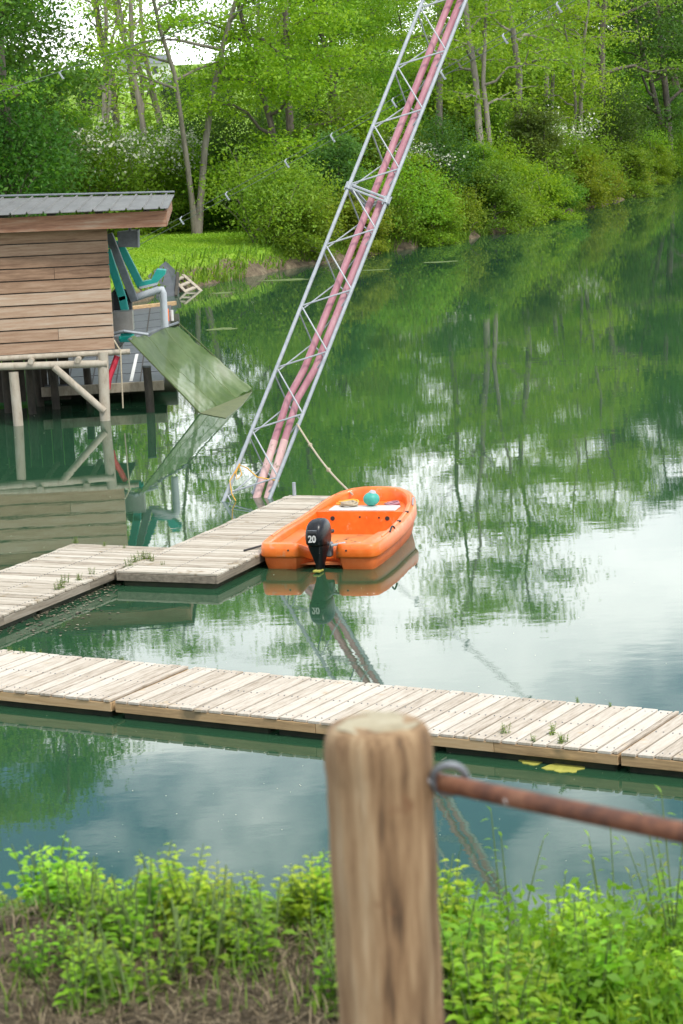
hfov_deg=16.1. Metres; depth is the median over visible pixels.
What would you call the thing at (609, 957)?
leafy weed
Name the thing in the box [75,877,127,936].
seedling
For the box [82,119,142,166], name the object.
shrub
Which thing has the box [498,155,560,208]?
shrub
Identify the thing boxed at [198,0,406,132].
deciduous tree
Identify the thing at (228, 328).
weed raft
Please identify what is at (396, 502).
rope coil
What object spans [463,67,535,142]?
shrub
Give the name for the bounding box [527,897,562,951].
leafy weed
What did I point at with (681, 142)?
shrub
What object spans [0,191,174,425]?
boathouse
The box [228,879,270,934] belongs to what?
seedling
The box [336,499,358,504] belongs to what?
rope coil
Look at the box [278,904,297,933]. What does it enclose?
seedling
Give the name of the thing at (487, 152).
shrub
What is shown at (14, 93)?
deciduous tree
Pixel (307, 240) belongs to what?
shrub
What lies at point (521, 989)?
leafy weed
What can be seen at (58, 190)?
shrub
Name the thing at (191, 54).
sky
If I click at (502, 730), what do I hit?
walkway weed
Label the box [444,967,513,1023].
leafy weed
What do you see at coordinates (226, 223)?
shrub
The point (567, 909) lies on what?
leafy weed
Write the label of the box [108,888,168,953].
seedling
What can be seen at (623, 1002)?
leafy weed
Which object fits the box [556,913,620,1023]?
leafy weed
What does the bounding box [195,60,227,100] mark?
distant tree
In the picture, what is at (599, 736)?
walkway section
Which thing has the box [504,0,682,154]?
deciduous tree
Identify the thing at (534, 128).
shrub
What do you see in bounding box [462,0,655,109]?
deciduous tree
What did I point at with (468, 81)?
shrub
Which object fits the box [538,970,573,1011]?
bramble plant
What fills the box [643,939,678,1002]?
leafy weed
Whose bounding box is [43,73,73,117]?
distant tree
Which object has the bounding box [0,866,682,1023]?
ground cover
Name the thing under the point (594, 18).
deciduous tree
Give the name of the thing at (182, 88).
distant tree
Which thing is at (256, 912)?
seedling
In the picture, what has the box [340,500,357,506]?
rope coil
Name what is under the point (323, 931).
seedling
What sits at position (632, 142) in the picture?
shrub
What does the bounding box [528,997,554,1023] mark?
leafy weed
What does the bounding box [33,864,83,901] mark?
bramble plant
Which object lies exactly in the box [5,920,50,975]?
seedling
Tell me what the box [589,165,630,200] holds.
shrub
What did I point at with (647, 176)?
shrub
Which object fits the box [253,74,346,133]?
shrub
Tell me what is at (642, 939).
leafy weed
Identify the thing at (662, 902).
tall sprig
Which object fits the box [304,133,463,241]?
shrub
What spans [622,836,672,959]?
tall sprig
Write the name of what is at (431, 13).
deciduous tree
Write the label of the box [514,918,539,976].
tall sprig
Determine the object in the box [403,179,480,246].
shrub
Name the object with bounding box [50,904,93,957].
seedling
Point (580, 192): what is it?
shrub
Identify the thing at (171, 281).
kicker ramp
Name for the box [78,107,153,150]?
shrub
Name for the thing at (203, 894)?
leafy weed
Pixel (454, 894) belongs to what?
leafy weed
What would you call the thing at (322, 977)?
seedling
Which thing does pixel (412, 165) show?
shrub
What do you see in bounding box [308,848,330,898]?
leafy weed
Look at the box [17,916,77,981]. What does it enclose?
seedling
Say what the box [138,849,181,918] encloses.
leafy weed
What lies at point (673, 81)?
deciduous tree
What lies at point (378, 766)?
fence post
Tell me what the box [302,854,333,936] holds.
leafy weed
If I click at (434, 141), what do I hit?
shrub
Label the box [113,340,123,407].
hanging rope
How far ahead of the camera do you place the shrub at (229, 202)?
92.89 m
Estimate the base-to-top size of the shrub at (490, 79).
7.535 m
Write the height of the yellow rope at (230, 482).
0.555 m
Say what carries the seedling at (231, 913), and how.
on the ground at (250, 270)
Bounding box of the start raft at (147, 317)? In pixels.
[41,301,179,399]
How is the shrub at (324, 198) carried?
on the ground at (250, 270)
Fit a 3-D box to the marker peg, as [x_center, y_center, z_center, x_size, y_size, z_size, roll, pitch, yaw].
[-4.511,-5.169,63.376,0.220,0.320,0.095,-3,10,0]
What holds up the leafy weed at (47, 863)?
on the ground at (250, 270)
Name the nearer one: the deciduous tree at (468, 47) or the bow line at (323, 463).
the bow line at (323, 463)
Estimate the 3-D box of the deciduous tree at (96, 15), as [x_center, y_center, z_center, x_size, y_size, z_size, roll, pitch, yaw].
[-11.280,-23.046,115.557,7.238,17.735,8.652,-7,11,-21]
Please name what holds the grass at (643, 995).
on the ground at (250, 270)
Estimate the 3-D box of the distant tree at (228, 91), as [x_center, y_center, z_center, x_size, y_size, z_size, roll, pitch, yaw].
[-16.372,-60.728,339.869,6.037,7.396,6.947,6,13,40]
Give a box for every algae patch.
[518,760,542,765]
[542,763,584,772]
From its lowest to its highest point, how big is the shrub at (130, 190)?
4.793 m
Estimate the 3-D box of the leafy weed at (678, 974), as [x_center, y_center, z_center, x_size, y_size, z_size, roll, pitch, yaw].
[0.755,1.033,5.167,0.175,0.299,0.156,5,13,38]
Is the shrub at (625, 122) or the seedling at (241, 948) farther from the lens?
the shrub at (625, 122)
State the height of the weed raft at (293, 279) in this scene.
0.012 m
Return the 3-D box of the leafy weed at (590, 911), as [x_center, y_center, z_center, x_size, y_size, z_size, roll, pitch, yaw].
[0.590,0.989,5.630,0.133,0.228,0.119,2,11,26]
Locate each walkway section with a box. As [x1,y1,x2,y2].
[0,649,188,715]
[115,667,678,769]
[621,712,682,776]
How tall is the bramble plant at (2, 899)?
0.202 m
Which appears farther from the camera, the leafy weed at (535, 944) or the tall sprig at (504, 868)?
the tall sprig at (504, 868)
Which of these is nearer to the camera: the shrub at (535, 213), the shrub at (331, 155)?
the shrub at (331, 155)
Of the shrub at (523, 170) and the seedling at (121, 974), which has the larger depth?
the shrub at (523, 170)
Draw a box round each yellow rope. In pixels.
[229,463,239,500]
[235,464,278,481]
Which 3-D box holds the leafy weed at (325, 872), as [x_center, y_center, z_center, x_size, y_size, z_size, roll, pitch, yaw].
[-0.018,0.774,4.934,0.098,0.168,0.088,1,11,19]
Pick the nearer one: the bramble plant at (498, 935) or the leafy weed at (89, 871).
the leafy weed at (89, 871)
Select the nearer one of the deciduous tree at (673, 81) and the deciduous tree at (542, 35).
the deciduous tree at (542, 35)
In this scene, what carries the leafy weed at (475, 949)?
on the ground at (250, 270)
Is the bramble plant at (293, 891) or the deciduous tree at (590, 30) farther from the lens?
the deciduous tree at (590, 30)
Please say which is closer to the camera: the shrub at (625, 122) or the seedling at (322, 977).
the seedling at (322, 977)
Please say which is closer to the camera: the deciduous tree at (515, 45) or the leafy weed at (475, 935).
the leafy weed at (475, 935)
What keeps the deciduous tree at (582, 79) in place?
on the ground at (250, 270)
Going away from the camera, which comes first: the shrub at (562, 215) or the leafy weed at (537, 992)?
the leafy weed at (537, 992)
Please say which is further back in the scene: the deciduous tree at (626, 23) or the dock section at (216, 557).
the deciduous tree at (626, 23)
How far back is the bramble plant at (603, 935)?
5.64 m
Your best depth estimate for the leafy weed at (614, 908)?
5.89 m
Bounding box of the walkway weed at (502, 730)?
[499,722,510,733]
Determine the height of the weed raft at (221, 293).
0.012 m
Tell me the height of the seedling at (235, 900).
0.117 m
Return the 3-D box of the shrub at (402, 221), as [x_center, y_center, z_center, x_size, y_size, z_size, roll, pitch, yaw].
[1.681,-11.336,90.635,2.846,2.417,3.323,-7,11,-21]
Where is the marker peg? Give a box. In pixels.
[168,309,173,320]
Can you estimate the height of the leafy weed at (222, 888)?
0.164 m
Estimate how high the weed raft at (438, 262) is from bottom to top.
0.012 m
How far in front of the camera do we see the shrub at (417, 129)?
101.06 m
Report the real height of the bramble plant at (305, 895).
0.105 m
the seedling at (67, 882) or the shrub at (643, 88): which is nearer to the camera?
the seedling at (67, 882)
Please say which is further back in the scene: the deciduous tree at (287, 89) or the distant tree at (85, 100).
the distant tree at (85, 100)
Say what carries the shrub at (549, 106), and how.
on the ground at (250, 270)
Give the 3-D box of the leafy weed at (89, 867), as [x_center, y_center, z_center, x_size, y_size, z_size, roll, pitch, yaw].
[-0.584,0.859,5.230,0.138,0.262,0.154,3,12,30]
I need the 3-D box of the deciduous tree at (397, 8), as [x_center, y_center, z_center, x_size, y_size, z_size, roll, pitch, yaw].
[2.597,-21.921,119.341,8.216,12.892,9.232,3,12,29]
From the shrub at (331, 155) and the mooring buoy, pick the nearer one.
the mooring buoy
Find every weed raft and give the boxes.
[206,327,237,330]
[210,292,229,293]
[263,278,307,280]
[422,261,453,262]
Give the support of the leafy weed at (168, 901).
on the ground at (250, 270)
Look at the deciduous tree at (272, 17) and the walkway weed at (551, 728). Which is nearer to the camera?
the walkway weed at (551, 728)
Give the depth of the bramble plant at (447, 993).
4.96 m
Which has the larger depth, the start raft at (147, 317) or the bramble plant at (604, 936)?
the start raft at (147, 317)
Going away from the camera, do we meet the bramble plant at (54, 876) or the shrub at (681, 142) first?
the bramble plant at (54, 876)
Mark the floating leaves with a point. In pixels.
(38, 616)
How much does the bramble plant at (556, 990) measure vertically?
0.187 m
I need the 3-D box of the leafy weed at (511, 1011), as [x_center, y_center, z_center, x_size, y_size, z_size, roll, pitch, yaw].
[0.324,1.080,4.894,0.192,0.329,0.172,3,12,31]
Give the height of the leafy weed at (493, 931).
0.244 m
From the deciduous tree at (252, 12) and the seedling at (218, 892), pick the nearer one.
the seedling at (218, 892)
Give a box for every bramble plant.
[0,894,23,908]
[21,864,94,895]
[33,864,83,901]
[108,877,137,907]
[158,869,191,909]
[240,885,265,917]
[267,863,310,934]
[287,878,310,923]
[442,970,492,1014]
[450,955,496,992]
[455,991,494,1019]
[463,903,504,947]
[464,918,500,961]
[492,1002,531,1023]
[509,943,529,970]
[512,971,567,1023]
[520,993,573,1023]
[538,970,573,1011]
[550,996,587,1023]
[589,926,619,944]
[590,918,618,948]
[608,944,646,993]
[660,960,682,1010]
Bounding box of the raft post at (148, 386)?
[142,365,154,411]
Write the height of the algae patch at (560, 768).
0.012 m
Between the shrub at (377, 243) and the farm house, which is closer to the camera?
the shrub at (377, 243)
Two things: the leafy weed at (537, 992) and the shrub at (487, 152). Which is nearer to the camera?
the leafy weed at (537, 992)
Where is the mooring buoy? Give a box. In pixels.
[363,490,379,505]
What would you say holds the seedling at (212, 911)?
on the ground at (250, 270)
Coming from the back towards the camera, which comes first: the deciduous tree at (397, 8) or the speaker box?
the deciduous tree at (397, 8)
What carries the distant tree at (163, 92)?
on the ground at (250, 270)
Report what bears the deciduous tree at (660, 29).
on the ground at (250, 270)
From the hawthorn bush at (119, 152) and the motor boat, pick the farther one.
the hawthorn bush at (119, 152)
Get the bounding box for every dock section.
[0,544,167,629]
[116,482,329,588]
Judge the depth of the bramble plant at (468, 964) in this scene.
5.11 m
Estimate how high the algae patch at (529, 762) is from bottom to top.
0.012 m
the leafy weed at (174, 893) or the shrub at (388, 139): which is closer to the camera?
the leafy weed at (174, 893)
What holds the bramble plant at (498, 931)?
on the ground at (250, 270)
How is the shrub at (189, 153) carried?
on the ground at (250, 270)
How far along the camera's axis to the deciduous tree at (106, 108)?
110.82 m
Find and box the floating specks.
[10,274,648,863]
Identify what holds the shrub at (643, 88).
on the ground at (250, 270)
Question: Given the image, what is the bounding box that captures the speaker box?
[117,228,139,247]
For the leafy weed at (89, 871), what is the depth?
5.24 m
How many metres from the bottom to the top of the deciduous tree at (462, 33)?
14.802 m
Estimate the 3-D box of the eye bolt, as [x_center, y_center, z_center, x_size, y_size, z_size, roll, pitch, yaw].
[0.095,0.285,2.572,0.084,0.044,0.024,-2,10,3]
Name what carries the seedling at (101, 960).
on the ground at (250, 270)
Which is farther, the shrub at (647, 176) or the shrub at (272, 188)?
the shrub at (647, 176)
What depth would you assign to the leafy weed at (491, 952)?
4.99 m
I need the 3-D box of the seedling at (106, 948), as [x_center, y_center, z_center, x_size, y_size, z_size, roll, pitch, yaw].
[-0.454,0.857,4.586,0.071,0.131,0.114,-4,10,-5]
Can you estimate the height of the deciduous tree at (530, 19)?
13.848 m
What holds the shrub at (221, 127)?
on the ground at (250, 270)
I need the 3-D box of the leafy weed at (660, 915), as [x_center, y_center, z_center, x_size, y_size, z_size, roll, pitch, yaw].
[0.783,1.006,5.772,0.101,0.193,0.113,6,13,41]
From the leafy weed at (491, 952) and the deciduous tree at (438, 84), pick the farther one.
the deciduous tree at (438, 84)
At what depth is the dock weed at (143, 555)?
32.45 m
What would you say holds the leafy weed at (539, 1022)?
on the ground at (250, 270)
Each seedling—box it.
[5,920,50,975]
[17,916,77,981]
[37,864,76,917]
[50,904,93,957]
[52,935,96,1010]
[56,855,108,918]
[58,871,89,923]
[61,926,89,980]
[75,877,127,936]
[76,931,148,1015]
[77,920,145,1003]
[82,925,116,986]
[89,898,157,966]
[93,858,165,938]
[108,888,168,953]
[122,939,171,997]
[157,892,214,954]
[158,897,232,984]
[168,879,238,961]
[181,877,253,965]
[181,908,221,958]
[185,865,242,947]
[200,887,246,930]
[227,876,296,973]
[227,916,270,978]
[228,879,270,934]
[262,898,279,928]
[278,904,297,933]
[300,903,334,961]
[300,937,336,1010]
[312,869,330,892]
[316,931,338,1017]
[322,904,334,950]
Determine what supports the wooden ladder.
attached to the kicker ramp
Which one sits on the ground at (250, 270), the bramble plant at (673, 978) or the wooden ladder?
the bramble plant at (673, 978)
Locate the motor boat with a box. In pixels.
[261,486,416,572]
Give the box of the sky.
[5,0,608,70]
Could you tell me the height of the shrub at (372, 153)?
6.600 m
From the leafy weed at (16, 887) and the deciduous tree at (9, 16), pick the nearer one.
the leafy weed at (16, 887)
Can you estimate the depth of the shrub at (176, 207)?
96.57 m
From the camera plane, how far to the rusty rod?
2.35 m
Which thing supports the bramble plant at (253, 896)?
on the ground at (250, 270)
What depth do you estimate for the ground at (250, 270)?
4.64 m
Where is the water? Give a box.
[0,173,682,939]
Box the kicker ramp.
[148,261,179,296]
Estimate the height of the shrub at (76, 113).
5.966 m
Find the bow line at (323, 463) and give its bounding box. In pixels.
[296,423,353,494]
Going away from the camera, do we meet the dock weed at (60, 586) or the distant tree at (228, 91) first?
the dock weed at (60, 586)
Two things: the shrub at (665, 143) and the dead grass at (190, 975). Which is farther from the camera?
the shrub at (665, 143)
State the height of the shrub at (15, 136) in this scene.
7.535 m
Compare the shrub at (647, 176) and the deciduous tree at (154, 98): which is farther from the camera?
the shrub at (647, 176)
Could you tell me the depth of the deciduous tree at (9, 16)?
81.55 m
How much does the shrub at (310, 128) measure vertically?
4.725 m
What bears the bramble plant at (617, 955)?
on the ground at (250, 270)
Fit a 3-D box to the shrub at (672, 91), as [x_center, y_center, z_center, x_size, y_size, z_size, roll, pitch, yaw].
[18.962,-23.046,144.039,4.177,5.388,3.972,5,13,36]
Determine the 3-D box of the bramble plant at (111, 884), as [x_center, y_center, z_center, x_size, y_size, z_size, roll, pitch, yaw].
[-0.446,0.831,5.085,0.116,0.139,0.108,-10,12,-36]
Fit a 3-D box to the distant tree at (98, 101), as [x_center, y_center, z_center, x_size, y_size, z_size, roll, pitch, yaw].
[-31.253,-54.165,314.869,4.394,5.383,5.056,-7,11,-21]
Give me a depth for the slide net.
49.50 m
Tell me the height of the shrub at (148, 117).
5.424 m
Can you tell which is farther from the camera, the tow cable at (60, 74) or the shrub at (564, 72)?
the shrub at (564, 72)
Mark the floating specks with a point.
(438, 630)
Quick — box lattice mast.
[222,0,467,501]
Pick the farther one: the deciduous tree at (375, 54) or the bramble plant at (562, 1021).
the deciduous tree at (375, 54)
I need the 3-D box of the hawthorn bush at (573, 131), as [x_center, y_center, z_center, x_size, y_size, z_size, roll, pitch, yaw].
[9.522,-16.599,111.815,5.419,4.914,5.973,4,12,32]
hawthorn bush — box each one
[48,94,177,234]
[113,117,220,233]
[359,127,470,208]
[494,104,615,198]
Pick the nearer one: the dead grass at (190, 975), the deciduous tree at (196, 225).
the dead grass at (190, 975)
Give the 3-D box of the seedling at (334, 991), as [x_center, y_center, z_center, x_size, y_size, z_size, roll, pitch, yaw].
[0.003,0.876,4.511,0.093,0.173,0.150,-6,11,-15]
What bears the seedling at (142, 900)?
on the ground at (250, 270)
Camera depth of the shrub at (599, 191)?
110.62 m
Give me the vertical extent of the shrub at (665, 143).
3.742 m
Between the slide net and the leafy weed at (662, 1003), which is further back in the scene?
the slide net
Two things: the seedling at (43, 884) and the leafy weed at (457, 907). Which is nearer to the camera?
the seedling at (43, 884)
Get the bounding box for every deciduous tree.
[0,0,118,197]
[0,0,148,216]
[2,0,131,192]
[49,0,160,133]
[61,0,163,139]
[62,0,350,233]
[63,0,182,120]
[73,0,170,148]
[83,0,193,124]
[111,0,423,193]
[159,1,343,134]
[194,4,384,111]
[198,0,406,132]
[232,0,431,169]
[319,0,425,97]
[330,0,461,106]
[343,0,589,150]
[350,0,570,128]
[399,0,530,77]
[409,0,549,90]
[420,0,618,151]
[447,0,624,90]
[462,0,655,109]
[498,0,671,142]
[500,1,547,32]
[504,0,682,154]
[509,1,618,96]
[528,1,640,118]
[539,0,682,156]
[591,0,682,63]
[599,0,682,109]
[611,1,682,82]
[616,0,682,110]
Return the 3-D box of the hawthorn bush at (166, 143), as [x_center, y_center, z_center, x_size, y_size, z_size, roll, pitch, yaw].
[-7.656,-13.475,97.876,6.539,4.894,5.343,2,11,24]
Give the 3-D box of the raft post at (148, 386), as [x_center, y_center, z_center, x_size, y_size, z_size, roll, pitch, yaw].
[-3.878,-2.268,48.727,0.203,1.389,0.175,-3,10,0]
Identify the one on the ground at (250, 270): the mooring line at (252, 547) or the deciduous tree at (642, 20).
the deciduous tree at (642, 20)
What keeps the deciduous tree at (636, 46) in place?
on the ground at (250, 270)
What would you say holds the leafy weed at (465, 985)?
on the ground at (250, 270)
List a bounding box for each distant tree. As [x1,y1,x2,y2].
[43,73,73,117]
[71,82,101,118]
[89,81,107,114]
[156,75,182,113]
[171,63,199,107]
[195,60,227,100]
[212,60,240,102]
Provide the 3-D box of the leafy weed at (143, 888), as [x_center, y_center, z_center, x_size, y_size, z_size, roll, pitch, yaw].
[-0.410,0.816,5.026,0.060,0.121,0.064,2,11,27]
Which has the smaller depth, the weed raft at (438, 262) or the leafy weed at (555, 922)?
the leafy weed at (555, 922)
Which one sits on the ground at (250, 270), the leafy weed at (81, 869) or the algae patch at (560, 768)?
the leafy weed at (81, 869)
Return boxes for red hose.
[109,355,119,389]
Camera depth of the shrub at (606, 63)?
133.10 m
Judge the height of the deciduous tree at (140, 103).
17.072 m
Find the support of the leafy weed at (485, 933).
on the ground at (250, 270)
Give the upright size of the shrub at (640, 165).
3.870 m
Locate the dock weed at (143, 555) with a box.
[137,551,145,559]
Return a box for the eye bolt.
[428,761,469,796]
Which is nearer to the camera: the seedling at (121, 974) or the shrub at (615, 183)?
the seedling at (121, 974)
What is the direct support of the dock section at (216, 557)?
on the water
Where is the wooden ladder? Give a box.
[179,274,201,292]
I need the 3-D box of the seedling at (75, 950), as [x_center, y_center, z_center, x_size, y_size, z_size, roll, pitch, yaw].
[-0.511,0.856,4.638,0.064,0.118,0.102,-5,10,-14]
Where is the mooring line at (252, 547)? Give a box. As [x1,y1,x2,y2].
[243,535,271,550]
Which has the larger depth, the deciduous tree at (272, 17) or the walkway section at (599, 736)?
the deciduous tree at (272, 17)
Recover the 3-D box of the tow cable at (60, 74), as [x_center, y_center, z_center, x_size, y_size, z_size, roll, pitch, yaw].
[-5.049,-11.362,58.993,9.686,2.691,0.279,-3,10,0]
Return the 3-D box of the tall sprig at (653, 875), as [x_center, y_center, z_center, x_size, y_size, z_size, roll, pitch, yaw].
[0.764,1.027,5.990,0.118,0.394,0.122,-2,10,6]
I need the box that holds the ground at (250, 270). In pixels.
[0,48,680,1023]
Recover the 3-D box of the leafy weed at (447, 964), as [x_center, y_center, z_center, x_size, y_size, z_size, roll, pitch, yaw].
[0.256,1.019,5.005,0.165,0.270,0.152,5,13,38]
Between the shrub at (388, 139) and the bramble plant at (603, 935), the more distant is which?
the shrub at (388, 139)
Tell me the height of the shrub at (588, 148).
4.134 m
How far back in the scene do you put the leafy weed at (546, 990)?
5.12 m
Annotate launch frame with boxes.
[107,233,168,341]
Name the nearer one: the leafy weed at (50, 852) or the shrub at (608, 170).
the leafy weed at (50, 852)
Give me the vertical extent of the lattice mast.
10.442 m
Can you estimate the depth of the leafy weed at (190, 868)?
5.13 m
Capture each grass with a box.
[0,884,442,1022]
[0,888,337,1023]
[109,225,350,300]
[440,882,682,1023]
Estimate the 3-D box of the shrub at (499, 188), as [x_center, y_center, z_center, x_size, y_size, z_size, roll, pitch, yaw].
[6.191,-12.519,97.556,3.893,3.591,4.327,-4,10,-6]
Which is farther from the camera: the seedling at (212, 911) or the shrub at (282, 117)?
the shrub at (282, 117)
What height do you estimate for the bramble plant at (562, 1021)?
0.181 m
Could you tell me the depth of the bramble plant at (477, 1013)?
4.93 m
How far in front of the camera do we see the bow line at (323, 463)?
36.68 m
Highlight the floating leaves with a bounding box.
[0,584,119,635]
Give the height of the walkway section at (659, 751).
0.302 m
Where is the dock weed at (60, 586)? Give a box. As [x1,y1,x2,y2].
[55,578,65,587]
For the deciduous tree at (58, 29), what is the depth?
90.27 m
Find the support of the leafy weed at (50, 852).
on the ground at (250, 270)
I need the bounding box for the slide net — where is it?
[128,321,251,417]
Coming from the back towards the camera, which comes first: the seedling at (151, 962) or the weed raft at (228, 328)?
the weed raft at (228, 328)
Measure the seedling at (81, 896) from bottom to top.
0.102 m
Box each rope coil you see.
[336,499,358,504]
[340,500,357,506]
[384,500,400,504]
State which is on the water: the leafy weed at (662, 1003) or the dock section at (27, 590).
the dock section at (27, 590)
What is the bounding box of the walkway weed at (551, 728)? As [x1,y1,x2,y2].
[548,722,555,734]
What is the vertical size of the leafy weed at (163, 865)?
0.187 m
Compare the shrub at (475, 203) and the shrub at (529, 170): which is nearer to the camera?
the shrub at (475, 203)
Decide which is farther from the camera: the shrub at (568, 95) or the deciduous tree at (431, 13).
the deciduous tree at (431, 13)
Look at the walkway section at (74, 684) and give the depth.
25.96 m
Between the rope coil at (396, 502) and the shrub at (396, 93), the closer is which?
the rope coil at (396, 502)
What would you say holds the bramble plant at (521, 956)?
on the ground at (250, 270)
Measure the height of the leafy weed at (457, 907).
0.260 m
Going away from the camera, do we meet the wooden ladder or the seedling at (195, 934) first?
the seedling at (195, 934)
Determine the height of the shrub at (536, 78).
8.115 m
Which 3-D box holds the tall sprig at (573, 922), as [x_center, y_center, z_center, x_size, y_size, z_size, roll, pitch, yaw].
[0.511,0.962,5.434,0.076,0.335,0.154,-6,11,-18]
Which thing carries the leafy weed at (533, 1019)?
on the ground at (250, 270)
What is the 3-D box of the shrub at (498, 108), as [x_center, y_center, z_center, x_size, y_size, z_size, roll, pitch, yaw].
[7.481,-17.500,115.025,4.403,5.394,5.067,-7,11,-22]
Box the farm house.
[115,55,173,92]
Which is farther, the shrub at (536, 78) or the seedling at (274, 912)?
the shrub at (536, 78)
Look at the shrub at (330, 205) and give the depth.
86.53 m
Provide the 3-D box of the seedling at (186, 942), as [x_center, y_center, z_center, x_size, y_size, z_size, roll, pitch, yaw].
[-0.279,0.831,4.607,0.147,0.180,0.142,-1,10,13]
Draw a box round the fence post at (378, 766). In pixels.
[324,711,443,1023]
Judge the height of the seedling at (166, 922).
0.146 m
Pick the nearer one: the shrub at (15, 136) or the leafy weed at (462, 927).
the leafy weed at (462, 927)
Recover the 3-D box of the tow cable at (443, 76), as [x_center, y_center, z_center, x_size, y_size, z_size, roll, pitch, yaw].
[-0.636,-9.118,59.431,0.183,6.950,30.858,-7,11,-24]
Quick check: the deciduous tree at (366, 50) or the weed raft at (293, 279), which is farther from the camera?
the deciduous tree at (366, 50)
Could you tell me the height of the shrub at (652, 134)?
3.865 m
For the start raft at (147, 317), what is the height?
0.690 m
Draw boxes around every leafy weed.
[0,885,20,902]
[4,831,81,904]
[18,842,73,916]
[19,848,59,899]
[43,851,102,896]
[54,858,104,887]
[57,850,104,917]
[77,873,106,917]
[90,874,116,918]
[134,840,185,916]
[136,881,151,905]
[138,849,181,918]
[154,884,178,932]
[156,843,210,930]
[177,868,211,918]
[186,866,208,894]
[199,859,232,903]
[210,880,233,898]
[236,870,268,912]
[288,853,332,938]
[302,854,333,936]
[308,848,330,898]
[313,863,331,913]
[318,855,330,890]
[438,855,477,948]
[438,866,475,944]
[439,883,500,975]
[442,938,494,1017]
[443,946,515,1023]
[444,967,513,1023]
[451,926,500,978]
[459,914,519,978]
[459,923,520,988]
[462,935,519,1020]
[470,928,528,994]
[471,952,562,1023]
[473,950,542,1016]
[473,969,541,1023]
[486,933,550,1015]
[511,987,569,1023]
[518,1004,550,1023]
[523,978,554,1009]
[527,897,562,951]
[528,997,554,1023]
[546,881,611,979]
[547,909,587,952]
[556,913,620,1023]
[570,908,638,1023]
[572,888,618,952]
[590,892,622,933]
[610,986,640,1023]
[635,920,657,960]
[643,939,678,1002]
[644,977,672,1021]
[647,896,679,949]
[663,950,682,1023]
[673,887,682,943]
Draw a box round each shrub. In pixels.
[0,52,106,217]
[1,67,108,216]
[13,87,105,214]
[18,99,104,214]
[71,152,178,236]
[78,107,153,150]
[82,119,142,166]
[118,105,177,145]
[122,122,221,217]
[127,80,239,195]
[132,148,216,233]
[175,93,275,220]
[182,188,240,230]
[188,124,352,248]
[196,164,254,230]
[206,135,314,230]
[220,87,316,218]
[243,188,342,263]
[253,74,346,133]
[265,171,351,245]
[269,118,340,184]
[291,178,354,241]
[294,124,386,233]
[296,69,430,186]
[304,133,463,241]
[333,185,406,258]
[354,59,453,138]
[363,117,418,192]
[364,151,467,241]
[370,58,467,142]
[373,177,429,237]
[381,102,448,149]
[398,104,495,216]
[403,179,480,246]
[414,121,464,154]
[430,54,504,141]
[438,177,495,231]
[445,58,530,121]
[448,93,514,160]
[451,139,511,212]
[451,156,542,234]
[452,111,577,213]
[454,92,532,153]
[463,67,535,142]
[486,43,598,137]
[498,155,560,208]
[499,94,583,205]
[501,81,569,127]
[504,177,559,226]
[514,162,590,220]
[524,114,639,201]
[530,38,597,113]
[540,73,607,148]
[549,164,589,208]
[555,144,620,209]
[559,68,674,181]
[568,28,658,128]
[570,139,630,197]
[576,28,646,121]
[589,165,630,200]
[599,140,663,198]
[600,125,657,176]
[610,34,676,108]
[632,150,657,187]
[634,80,682,146]
[635,126,680,174]
[639,136,682,184]
[644,122,680,173]
[656,135,682,177]
[674,135,682,162]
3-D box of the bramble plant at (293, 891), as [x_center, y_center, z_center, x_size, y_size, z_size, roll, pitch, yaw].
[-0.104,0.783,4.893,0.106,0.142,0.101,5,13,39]
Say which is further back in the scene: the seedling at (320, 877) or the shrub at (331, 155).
the shrub at (331, 155)
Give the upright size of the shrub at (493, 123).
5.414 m
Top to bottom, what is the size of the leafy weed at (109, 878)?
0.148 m
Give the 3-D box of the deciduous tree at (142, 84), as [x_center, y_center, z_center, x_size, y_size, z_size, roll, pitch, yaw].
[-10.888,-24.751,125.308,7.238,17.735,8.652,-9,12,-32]
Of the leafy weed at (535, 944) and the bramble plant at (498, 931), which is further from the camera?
the bramble plant at (498, 931)
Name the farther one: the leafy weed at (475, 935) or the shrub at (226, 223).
the shrub at (226, 223)
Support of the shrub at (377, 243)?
on the ground at (250, 270)
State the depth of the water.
34.20 m
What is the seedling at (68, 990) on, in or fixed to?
on the ground at (250, 270)
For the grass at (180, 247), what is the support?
on the ground at (250, 270)
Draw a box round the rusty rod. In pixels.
[436,773,682,843]
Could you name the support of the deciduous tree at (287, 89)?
on the ground at (250, 270)
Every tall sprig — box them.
[482,805,548,941]
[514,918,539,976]
[549,870,585,986]
[581,829,625,930]
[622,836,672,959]
[624,853,671,921]
[639,784,682,968]
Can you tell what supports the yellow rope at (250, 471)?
attached to the lattice mast
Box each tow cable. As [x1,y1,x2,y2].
[0,0,269,91]
[128,0,574,250]
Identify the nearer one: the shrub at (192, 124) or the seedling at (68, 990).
the seedling at (68, 990)
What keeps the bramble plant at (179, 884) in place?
on the ground at (250, 270)
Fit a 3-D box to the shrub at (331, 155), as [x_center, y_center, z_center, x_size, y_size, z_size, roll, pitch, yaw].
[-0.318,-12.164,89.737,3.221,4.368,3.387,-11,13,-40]
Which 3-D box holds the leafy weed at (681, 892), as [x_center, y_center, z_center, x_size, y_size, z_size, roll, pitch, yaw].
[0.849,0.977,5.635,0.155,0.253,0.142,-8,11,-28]
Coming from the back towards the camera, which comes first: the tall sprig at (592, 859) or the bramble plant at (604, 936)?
the tall sprig at (592, 859)

